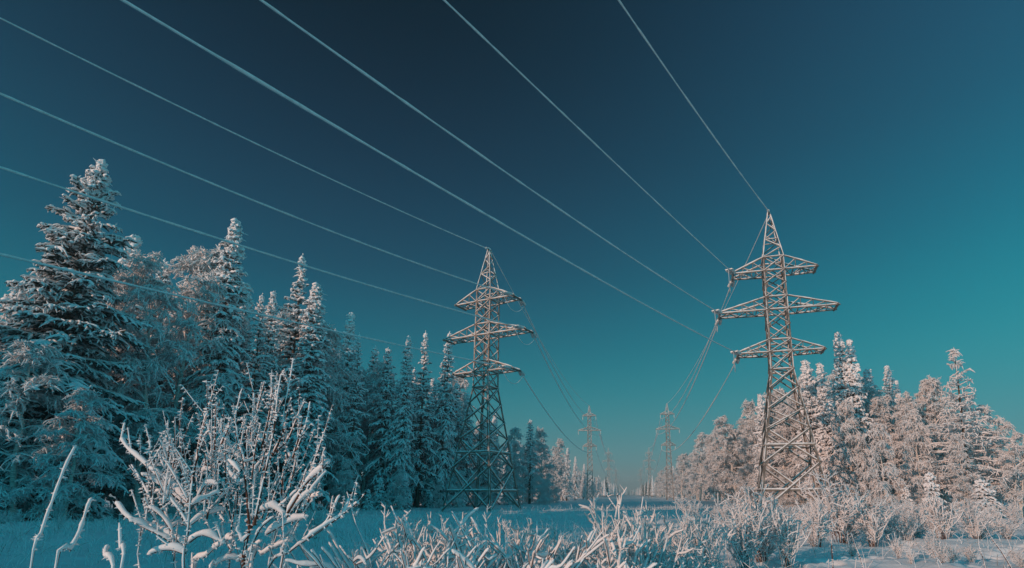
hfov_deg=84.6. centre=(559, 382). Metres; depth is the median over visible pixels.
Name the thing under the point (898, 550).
rimed shrub
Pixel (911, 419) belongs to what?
birch tree
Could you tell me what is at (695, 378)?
power line
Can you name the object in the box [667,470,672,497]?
birch tree
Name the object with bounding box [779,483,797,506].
birch tree
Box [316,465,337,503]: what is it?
spruce tree
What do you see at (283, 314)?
birch tree
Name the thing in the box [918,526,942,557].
rimed shrub
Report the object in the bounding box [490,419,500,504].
spruce tree
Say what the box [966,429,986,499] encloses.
birch tree
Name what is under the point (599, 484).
birch tree
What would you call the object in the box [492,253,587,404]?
power line
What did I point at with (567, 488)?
spruce tree
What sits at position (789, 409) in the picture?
birch tree
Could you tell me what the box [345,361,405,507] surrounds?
birch tree
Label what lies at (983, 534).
rimed shrub
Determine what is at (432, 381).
spruce tree
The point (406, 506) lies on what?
spruce tree
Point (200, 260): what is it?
birch tree
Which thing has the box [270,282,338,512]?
spruce tree
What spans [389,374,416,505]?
spruce tree
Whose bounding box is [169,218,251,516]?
spruce tree
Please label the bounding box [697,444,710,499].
spruce tree
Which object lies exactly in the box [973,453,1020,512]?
birch tree
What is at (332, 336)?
birch tree
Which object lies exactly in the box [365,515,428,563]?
rimed shrub
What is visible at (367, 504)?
spruce tree
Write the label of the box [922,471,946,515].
spruce tree
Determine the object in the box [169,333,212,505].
spruce tree
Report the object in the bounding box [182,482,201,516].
birch tree
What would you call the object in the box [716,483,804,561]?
rimed shrub
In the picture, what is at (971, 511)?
rimed shrub
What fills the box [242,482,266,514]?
spruce tree
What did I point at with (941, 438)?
birch tree
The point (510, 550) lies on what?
snowy shrub
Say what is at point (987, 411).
birch tree
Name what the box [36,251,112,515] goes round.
spruce tree
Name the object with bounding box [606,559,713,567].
snowy shrub
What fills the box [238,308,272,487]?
spruce tree
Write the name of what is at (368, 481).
spruce tree
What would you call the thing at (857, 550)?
snowy weed
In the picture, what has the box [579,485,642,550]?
rimed shrub
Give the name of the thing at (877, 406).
birch tree
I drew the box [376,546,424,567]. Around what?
rimed shrub
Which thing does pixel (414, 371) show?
spruce tree
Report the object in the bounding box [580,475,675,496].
treeline
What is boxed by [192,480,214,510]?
birch tree
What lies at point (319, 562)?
snowy shrub
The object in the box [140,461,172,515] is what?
birch tree
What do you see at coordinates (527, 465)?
birch tree
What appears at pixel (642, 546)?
snowy shrub
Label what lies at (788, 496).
spruce tree
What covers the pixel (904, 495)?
spruce tree
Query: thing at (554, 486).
birch tree
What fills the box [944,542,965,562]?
rimed shrub
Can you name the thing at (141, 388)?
spruce tree
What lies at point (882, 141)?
sky
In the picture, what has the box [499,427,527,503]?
birch tree
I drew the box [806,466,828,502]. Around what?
birch tree
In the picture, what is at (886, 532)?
rimed shrub
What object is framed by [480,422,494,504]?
spruce tree
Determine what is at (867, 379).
spruce tree
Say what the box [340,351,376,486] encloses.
birch tree
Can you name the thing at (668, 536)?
rimed shrub
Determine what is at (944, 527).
rimed shrub
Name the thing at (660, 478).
birch tree
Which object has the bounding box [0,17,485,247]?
power line
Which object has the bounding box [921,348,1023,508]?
spruce tree
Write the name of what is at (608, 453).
lattice pylon
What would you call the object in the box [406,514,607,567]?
snowy shrub
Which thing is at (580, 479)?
birch tree
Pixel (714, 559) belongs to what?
rimed shrub
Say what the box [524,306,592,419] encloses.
power line
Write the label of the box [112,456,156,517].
birch tree
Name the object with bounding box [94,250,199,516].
birch tree
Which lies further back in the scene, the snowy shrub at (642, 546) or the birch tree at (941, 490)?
the birch tree at (941, 490)
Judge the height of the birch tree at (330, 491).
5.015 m
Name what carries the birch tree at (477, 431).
on the ground at (804, 558)
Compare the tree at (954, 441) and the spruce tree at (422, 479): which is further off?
the spruce tree at (422, 479)
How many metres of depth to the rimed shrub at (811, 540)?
17.73 m
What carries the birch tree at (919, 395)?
on the ground at (804, 558)
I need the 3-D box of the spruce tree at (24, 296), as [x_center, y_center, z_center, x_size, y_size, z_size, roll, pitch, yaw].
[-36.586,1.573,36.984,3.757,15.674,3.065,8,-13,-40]
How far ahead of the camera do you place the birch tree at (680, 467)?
187.28 m
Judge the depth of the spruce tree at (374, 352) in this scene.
78.48 m
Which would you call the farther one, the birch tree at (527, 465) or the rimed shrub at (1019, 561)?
the birch tree at (527, 465)
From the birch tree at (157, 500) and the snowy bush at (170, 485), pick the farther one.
the birch tree at (157, 500)
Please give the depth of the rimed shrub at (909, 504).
35.22 m
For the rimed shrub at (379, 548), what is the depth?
6.54 m
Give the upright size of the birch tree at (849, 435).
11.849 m
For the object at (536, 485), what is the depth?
92.33 m
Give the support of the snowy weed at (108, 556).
on the ground at (804, 558)
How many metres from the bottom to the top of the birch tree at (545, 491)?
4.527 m
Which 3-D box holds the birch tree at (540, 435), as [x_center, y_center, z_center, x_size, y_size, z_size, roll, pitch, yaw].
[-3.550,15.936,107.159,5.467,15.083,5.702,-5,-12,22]
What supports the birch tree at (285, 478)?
on the ground at (804, 558)
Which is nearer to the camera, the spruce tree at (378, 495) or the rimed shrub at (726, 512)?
the rimed shrub at (726, 512)
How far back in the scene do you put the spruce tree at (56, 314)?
37.40 m
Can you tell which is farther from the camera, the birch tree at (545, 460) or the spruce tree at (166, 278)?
the birch tree at (545, 460)
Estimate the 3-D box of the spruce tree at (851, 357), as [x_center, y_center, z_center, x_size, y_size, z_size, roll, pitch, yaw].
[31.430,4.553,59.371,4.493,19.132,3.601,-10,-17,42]
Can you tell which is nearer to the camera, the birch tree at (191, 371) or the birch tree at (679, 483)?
the birch tree at (191, 371)
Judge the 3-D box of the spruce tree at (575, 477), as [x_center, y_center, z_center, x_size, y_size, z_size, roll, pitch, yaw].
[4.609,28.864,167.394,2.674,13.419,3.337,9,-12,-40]
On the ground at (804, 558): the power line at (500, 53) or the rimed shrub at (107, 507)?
the rimed shrub at (107, 507)
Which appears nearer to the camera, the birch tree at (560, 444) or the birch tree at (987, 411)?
the birch tree at (987, 411)
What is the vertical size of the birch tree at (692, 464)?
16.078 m
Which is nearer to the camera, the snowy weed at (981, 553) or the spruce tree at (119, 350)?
the snowy weed at (981, 553)
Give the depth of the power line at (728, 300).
74.03 m
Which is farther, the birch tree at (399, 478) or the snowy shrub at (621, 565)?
the birch tree at (399, 478)
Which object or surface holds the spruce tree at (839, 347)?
on the ground at (804, 558)
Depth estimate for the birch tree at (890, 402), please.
70.63 m
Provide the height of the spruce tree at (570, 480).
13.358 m
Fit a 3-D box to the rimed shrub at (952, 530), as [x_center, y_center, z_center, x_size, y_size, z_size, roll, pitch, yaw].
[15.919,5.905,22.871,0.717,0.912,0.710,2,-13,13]
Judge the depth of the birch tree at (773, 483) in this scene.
84.64 m
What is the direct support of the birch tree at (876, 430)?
on the ground at (804, 558)
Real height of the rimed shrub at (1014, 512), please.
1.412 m
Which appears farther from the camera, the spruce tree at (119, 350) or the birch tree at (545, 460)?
the birch tree at (545, 460)
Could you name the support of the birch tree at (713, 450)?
on the ground at (804, 558)
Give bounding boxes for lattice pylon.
[441,247,536,511]
[578,405,600,499]
[604,452,614,497]
[614,470,619,495]
[644,448,654,497]
[656,403,679,499]
[711,209,840,508]
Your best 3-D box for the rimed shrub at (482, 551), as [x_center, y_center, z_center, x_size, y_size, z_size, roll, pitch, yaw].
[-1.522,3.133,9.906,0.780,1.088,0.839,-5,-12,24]
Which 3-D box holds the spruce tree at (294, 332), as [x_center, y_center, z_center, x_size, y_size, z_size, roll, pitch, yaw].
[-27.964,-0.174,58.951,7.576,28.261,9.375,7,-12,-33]
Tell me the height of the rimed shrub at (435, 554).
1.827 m
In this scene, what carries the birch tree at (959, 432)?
on the ground at (804, 558)
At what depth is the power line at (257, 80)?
18.45 m
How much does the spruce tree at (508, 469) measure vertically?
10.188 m
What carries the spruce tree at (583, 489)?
on the ground at (804, 558)
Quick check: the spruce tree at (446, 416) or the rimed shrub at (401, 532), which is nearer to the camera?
the rimed shrub at (401, 532)
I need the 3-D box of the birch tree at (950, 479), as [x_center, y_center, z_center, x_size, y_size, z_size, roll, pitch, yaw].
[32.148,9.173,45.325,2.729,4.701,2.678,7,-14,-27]
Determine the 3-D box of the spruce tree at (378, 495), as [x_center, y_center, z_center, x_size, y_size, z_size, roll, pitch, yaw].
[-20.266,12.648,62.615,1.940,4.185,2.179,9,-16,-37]
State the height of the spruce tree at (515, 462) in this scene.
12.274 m
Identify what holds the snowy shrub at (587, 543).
on the ground at (804, 558)
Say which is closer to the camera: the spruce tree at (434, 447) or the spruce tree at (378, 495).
the spruce tree at (378, 495)
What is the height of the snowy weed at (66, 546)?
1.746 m
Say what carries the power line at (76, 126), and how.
attached to the lattice pylon at (497, 452)
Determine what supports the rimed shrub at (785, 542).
on the ground at (804, 558)
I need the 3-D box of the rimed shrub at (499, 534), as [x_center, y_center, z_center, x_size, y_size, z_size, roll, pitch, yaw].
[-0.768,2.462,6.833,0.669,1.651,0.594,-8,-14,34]
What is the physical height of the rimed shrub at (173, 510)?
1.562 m
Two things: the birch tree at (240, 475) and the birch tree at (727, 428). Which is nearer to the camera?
the birch tree at (240, 475)
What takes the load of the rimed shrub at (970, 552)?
on the ground at (804, 558)
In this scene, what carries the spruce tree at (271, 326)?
on the ground at (804, 558)
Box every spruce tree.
[0,158,164,520]
[0,287,29,344]
[0,289,25,350]
[0,294,31,476]
[0,339,94,520]
[6,387,128,520]
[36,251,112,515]
[84,284,142,513]
[88,234,150,494]
[107,315,172,506]
[125,258,172,503]
[128,313,176,508]
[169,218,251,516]
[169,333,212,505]
[184,306,251,511]
[219,291,289,511]
[220,477,242,513]
[221,293,281,513]
[228,283,254,495]
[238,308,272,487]
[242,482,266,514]
[245,308,277,496]
[262,254,318,502]
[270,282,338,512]
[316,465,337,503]
[319,328,346,507]
[321,312,365,499]
[324,332,369,501]
[350,345,378,506]
[356,420,377,504]
[360,386,394,504]
[361,488,373,509]
[362,347,399,493]
[368,372,398,505]
[371,477,385,509]
[372,378,400,505]
[382,335,416,507]
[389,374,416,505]
[392,331,440,507]
[393,475,412,508]
[409,380,430,506]
[411,369,425,500]
[412,378,436,505]
[413,379,444,498]
[417,367,462,504]
[421,479,437,507]
[422,331,459,507]
[432,385,460,506]
[450,381,465,493]
[451,483,467,507]
[453,393,477,505]
[467,416,492,504]
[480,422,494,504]
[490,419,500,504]
[491,413,502,502]
[501,444,515,504]
[510,438,521,503]
[521,420,540,503]
[559,448,572,500]
[567,461,572,499]
[571,456,579,499]
[573,469,580,497]
[580,464,586,498]
[593,477,596,496]
[670,466,676,497]
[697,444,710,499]
[752,393,781,504]
[770,406,793,497]
[792,360,826,502]
[812,362,846,493]
[824,331,869,497]
[831,387,854,470]
[841,339,884,501]
[861,369,897,508]
[881,365,899,497]
[894,380,904,451]
[899,487,912,503]
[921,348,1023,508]
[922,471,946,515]
[970,479,1005,519]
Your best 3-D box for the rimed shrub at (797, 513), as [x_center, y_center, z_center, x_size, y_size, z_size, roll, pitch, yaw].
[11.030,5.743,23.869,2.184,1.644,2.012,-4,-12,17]
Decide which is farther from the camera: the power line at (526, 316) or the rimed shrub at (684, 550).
the power line at (526, 316)
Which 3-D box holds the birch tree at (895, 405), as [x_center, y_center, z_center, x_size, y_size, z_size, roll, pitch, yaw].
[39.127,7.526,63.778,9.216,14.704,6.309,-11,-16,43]
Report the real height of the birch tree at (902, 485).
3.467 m
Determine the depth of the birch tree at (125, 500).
41.87 m
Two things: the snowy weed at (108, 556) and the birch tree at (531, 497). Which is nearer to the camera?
the snowy weed at (108, 556)
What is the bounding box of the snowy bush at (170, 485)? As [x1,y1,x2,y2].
[115,358,363,567]
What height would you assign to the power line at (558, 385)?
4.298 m
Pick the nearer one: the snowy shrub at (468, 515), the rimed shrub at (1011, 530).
the snowy shrub at (468, 515)
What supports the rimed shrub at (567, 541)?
on the ground at (804, 558)
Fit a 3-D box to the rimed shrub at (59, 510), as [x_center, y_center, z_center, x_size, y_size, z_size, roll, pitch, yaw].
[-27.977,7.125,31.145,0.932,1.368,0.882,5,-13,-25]
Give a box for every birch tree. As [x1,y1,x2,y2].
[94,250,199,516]
[97,260,171,468]
[100,273,178,438]
[111,270,253,516]
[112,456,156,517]
[117,485,143,515]
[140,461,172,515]
[141,244,250,505]
[141,269,249,509]
[142,283,211,477]
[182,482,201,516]
[191,485,219,516]
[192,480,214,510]
[221,463,256,516]
[230,463,267,516]
[257,315,348,484]
[271,306,301,477]
[273,469,294,511]
[281,327,365,510]
[289,462,325,513]
[323,366,376,481]
[323,474,349,510]
[330,463,360,510]
[338,469,359,508]
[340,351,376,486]
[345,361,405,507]
[380,491,392,510]
[386,467,413,509]
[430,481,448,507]
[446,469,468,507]
[452,372,478,471]
[467,471,487,506]
[470,420,497,502]
[482,484,494,505]
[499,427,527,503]
[500,481,515,504]
[515,484,528,504]
[520,442,540,503]
[523,485,534,503]
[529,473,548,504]
[532,426,555,487]
[532,444,556,492]
[538,483,550,503]
[539,482,552,502]
[547,438,568,501]
[549,452,559,488]
[549,482,558,502]
[552,486,559,502]
[554,456,568,500]
[572,469,581,497]
[596,477,601,493]
[657,469,667,497]
[659,466,669,497]
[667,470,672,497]
[668,453,690,499]
[673,455,688,497]
[682,432,715,500]
[686,455,700,499]
[691,452,699,499]
[693,453,712,500]
[698,428,733,501]
[701,415,751,495]
[701,437,721,501]
[702,429,744,499]
[723,428,745,502]
[728,441,756,498]
[731,416,754,488]
[733,475,748,505]
[737,399,770,486]
[746,392,804,501]
[746,479,759,504]
[747,386,791,495]
[751,401,805,500]
[764,475,780,505]
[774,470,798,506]
[776,373,839,480]
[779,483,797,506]
[785,373,814,481]
[788,392,806,439]
[789,378,831,485]
[790,479,806,505]
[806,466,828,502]
[825,399,881,511]
[842,385,894,489]
[850,433,880,509]
[863,422,909,512]
[864,394,906,504]
[865,388,941,504]
[884,395,898,491]
[884,401,940,502]
[891,391,939,492]
[896,484,904,500]
[897,380,950,492]
[897,413,950,508]
[903,397,956,510]
[905,406,981,496]
[910,488,924,503]
[914,374,972,511]
[933,396,1023,509]
[941,473,973,511]
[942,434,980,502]
[944,415,977,508]
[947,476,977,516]
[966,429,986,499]
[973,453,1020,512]
[985,424,1023,517]
[1007,455,1023,511]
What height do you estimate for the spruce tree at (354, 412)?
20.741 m
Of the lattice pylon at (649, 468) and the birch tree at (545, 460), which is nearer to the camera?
the birch tree at (545, 460)
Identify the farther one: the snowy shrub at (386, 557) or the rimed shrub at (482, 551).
the rimed shrub at (482, 551)
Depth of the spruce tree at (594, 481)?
357.67 m
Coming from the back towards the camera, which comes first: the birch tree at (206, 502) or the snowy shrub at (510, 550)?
the birch tree at (206, 502)
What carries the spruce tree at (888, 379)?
on the ground at (804, 558)
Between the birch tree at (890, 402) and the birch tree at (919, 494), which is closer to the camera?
the birch tree at (919, 494)
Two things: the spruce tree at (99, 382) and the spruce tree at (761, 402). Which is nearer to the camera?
the spruce tree at (99, 382)
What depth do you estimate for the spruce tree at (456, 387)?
87.24 m
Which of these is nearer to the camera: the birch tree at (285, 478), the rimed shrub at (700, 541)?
the rimed shrub at (700, 541)
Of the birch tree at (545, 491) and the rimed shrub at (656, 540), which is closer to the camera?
the rimed shrub at (656, 540)
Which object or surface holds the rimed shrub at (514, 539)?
on the ground at (804, 558)
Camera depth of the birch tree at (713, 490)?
126.50 m
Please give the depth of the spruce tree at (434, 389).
85.11 m
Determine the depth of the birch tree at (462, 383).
92.56 m
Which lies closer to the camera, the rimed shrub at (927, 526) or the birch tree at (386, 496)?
the rimed shrub at (927, 526)
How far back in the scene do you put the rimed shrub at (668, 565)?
6.14 m
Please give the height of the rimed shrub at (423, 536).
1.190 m
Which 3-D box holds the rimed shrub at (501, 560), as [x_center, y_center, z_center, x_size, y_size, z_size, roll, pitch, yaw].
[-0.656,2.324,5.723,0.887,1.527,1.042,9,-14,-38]
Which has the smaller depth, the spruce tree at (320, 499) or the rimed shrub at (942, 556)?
the rimed shrub at (942, 556)
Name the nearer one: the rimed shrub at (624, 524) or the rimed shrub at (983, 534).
the rimed shrub at (624, 524)
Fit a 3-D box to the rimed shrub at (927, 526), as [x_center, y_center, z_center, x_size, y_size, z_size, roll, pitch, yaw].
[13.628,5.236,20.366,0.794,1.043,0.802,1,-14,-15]
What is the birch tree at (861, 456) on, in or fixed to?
on the ground at (804, 558)
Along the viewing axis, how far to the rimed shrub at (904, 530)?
20.30 m
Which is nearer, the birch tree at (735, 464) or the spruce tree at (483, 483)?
the spruce tree at (483, 483)
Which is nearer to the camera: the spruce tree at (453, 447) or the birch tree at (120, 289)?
the birch tree at (120, 289)
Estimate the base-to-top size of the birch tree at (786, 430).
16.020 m
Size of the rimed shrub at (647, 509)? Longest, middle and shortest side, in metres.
1.649 x 0.998 x 0.887 m
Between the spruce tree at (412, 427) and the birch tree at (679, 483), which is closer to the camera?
the spruce tree at (412, 427)
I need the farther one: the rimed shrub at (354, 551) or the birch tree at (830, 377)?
the birch tree at (830, 377)
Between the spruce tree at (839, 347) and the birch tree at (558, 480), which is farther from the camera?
the birch tree at (558, 480)
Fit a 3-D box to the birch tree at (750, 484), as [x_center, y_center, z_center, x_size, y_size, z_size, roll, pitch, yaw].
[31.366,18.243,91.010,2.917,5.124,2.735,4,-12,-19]
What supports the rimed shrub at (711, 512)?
on the ground at (804, 558)
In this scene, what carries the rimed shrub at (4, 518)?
on the ground at (804, 558)
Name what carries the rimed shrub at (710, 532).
on the ground at (804, 558)
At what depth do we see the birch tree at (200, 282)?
45.98 m
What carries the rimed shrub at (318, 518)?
on the ground at (804, 558)
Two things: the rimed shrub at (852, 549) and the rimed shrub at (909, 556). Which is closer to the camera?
the rimed shrub at (909, 556)
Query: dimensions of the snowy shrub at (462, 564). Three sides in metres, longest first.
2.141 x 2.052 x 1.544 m
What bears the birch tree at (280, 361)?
on the ground at (804, 558)
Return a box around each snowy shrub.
[273,528,425,567]
[285,537,495,567]
[287,492,477,567]
[391,506,515,567]
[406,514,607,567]
[423,554,656,567]
[436,520,606,567]
[451,545,575,567]
[483,524,652,567]
[558,525,640,567]
[572,539,684,567]
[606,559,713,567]
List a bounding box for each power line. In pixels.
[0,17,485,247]
[0,93,501,291]
[0,166,515,326]
[0,253,503,366]
[120,0,735,352]
[259,0,716,311]
[443,0,730,270]
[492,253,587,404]
[523,376,594,452]
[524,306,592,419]
[535,338,594,434]
[618,0,767,209]
[661,288,729,418]
[661,329,715,433]
[665,365,733,451]
[668,220,765,402]
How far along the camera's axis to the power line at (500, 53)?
30.48 m
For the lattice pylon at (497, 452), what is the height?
30.483 m
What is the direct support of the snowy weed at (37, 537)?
on the ground at (804, 558)
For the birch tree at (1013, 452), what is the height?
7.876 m
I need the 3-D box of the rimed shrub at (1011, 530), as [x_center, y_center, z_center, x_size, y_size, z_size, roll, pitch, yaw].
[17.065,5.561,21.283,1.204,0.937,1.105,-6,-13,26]
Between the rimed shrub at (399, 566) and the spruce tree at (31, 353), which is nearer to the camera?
the rimed shrub at (399, 566)
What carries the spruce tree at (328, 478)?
on the ground at (804, 558)
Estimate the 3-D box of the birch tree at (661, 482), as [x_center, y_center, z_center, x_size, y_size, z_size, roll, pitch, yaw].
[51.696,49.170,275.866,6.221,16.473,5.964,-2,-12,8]
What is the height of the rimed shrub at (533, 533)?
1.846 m
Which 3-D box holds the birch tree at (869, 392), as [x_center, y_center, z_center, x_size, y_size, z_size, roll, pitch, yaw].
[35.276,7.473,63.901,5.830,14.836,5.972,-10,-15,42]
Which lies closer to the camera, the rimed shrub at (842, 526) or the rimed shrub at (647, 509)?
the rimed shrub at (647, 509)
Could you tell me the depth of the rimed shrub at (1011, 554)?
15.10 m
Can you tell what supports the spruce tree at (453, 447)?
on the ground at (804, 558)
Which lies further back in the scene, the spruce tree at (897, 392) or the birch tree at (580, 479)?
the birch tree at (580, 479)
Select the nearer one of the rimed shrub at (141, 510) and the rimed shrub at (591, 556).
the rimed shrub at (591, 556)
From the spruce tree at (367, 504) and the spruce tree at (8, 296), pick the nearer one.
the spruce tree at (8, 296)
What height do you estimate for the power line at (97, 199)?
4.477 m
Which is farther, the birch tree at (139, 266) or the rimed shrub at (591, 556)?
the birch tree at (139, 266)
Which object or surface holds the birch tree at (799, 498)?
on the ground at (804, 558)
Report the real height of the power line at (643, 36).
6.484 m
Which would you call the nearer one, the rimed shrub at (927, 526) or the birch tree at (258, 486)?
the rimed shrub at (927, 526)
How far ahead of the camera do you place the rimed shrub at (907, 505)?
34.08 m
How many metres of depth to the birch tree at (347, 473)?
57.47 m
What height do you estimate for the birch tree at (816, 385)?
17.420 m
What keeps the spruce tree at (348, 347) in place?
on the ground at (804, 558)
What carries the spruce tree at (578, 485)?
on the ground at (804, 558)
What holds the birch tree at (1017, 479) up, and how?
on the ground at (804, 558)
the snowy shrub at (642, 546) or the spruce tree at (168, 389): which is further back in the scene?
the spruce tree at (168, 389)
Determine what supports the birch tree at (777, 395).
on the ground at (804, 558)
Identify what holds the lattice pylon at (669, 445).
on the ground at (804, 558)
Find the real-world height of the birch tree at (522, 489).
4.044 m
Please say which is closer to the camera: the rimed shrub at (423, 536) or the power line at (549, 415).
the rimed shrub at (423, 536)
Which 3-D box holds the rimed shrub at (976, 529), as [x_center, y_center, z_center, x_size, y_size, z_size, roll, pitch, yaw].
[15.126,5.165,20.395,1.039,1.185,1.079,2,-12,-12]
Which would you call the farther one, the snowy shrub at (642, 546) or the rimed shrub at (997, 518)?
the rimed shrub at (997, 518)
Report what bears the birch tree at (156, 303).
on the ground at (804, 558)
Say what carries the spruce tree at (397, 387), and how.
on the ground at (804, 558)
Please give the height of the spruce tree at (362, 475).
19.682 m
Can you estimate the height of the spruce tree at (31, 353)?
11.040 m
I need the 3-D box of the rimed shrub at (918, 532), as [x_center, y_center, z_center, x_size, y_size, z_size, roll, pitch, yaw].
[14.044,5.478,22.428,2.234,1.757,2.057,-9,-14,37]
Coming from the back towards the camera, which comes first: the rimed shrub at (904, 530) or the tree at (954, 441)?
the tree at (954, 441)
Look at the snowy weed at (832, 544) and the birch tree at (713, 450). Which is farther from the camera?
the birch tree at (713, 450)
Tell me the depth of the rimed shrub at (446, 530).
10.16 m
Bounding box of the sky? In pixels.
[0,0,1023,494]
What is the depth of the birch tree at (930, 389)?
55.69 m
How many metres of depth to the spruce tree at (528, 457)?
98.09 m
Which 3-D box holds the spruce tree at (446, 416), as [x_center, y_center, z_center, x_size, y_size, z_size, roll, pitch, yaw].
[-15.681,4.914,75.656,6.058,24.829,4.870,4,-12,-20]
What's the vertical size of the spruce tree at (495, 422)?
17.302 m
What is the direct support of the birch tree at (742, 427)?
on the ground at (804, 558)
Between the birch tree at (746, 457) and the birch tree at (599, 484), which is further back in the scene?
the birch tree at (599, 484)
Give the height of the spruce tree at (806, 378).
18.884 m
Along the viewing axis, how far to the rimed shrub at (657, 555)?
6.21 m
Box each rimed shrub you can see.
[0,509,16,523]
[9,509,22,523]
[46,500,66,520]
[100,506,113,516]
[131,503,145,518]
[163,502,176,516]
[303,503,328,538]
[345,539,367,567]
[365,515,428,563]
[366,555,379,567]
[372,514,441,567]
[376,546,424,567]
[380,502,466,563]
[383,544,428,567]
[394,504,491,567]
[413,527,435,557]
[438,514,473,553]
[439,532,526,567]
[462,531,496,567]
[483,516,524,567]
[502,520,536,566]
[524,503,611,567]
[534,511,651,567]
[539,538,551,561]
[546,526,629,567]
[555,532,581,553]
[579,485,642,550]
[597,504,707,567]
[612,519,646,542]
[613,513,664,566]
[618,548,692,567]
[620,507,683,561]
[629,500,679,554]
[634,513,708,567]
[642,548,672,565]
[653,515,728,567]
[664,545,703,567]
[670,511,698,561]
[673,501,737,566]
[675,496,710,519]
[700,535,728,567]
[708,507,715,522]
[711,490,774,567]
[713,497,731,522]
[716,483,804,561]
[763,497,812,567]
[775,504,803,521]
[788,506,804,530]
[791,499,845,528]
[794,494,838,546]
[798,470,896,543]
[800,532,824,546]
[840,489,902,546]
[842,542,861,555]
[877,497,940,537]
[880,509,926,540]
[881,511,898,538]
[886,531,907,558]
[899,499,914,515]
[901,498,924,512]
[904,547,916,563]
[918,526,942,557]
[920,488,963,538]
[922,517,942,537]
[928,541,951,562]
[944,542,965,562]
[948,520,958,536]
[950,497,994,528]
[956,509,995,538]
[957,544,980,561]
[959,517,1002,538]
[980,498,997,516]
[981,508,1002,531]
[990,516,1023,538]
[993,496,1022,522]
[1007,546,1023,560]
[1008,503,1023,523]
[1010,552,1023,566]
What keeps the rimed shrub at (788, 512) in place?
on the ground at (804, 558)
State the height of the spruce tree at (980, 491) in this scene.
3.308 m
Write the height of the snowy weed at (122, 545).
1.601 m
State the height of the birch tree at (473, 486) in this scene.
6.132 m
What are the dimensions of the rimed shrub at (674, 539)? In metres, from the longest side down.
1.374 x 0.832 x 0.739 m
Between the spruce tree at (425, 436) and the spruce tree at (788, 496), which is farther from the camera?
the spruce tree at (788, 496)
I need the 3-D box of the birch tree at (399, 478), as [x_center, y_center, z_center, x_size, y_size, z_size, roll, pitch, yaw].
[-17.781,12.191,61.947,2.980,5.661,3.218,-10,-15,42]
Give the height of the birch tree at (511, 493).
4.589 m
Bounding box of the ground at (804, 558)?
[0,495,1023,567]
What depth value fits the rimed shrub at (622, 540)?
5.22 m
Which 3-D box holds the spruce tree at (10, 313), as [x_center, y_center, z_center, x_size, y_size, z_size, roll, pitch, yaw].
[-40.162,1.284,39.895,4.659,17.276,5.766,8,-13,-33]
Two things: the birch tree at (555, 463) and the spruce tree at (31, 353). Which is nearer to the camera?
the spruce tree at (31, 353)
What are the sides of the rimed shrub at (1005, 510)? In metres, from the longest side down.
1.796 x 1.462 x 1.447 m
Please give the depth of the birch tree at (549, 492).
99.73 m
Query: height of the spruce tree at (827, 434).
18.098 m
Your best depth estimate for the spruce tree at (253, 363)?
52.00 m
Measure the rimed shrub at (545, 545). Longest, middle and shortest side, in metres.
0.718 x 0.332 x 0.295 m
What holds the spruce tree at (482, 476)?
on the ground at (804, 558)
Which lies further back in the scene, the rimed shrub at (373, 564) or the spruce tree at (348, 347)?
the spruce tree at (348, 347)
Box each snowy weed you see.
[30,445,76,567]
[54,497,96,567]
[102,544,114,567]
[115,522,125,567]
[830,515,833,567]
[850,533,863,567]
[978,537,985,567]
[985,526,1011,567]
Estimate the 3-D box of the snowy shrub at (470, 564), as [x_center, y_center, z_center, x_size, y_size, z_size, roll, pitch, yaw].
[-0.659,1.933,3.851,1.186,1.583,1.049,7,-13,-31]
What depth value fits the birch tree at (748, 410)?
97.20 m
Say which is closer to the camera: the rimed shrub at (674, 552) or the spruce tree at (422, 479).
the rimed shrub at (674, 552)
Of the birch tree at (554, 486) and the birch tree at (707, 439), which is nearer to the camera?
the birch tree at (554, 486)
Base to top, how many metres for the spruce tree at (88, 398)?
7.899 m
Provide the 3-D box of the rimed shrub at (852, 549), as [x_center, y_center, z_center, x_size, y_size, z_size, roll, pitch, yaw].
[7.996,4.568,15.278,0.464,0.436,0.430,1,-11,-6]
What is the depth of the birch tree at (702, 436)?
145.60 m
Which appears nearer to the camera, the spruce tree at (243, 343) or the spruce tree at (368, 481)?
the spruce tree at (243, 343)
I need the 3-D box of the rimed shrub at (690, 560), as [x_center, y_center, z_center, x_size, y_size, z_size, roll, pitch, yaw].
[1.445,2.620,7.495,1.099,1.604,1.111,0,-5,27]
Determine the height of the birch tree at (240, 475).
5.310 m
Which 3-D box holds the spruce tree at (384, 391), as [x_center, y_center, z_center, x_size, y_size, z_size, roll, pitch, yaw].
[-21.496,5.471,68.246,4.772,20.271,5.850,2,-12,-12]
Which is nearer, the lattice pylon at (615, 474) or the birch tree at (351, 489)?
the birch tree at (351, 489)
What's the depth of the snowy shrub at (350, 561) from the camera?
5.06 m
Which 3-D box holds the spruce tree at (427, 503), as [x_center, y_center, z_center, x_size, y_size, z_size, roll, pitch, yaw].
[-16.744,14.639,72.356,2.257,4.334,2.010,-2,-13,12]
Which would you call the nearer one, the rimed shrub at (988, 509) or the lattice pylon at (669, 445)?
the rimed shrub at (988, 509)
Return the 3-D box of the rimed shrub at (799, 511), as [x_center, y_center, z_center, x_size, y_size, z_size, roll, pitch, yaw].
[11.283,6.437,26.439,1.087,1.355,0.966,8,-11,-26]
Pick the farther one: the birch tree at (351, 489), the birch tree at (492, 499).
the birch tree at (492, 499)
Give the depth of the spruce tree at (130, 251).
52.45 m
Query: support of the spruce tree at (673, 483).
on the ground at (804, 558)
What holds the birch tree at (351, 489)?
on the ground at (804, 558)

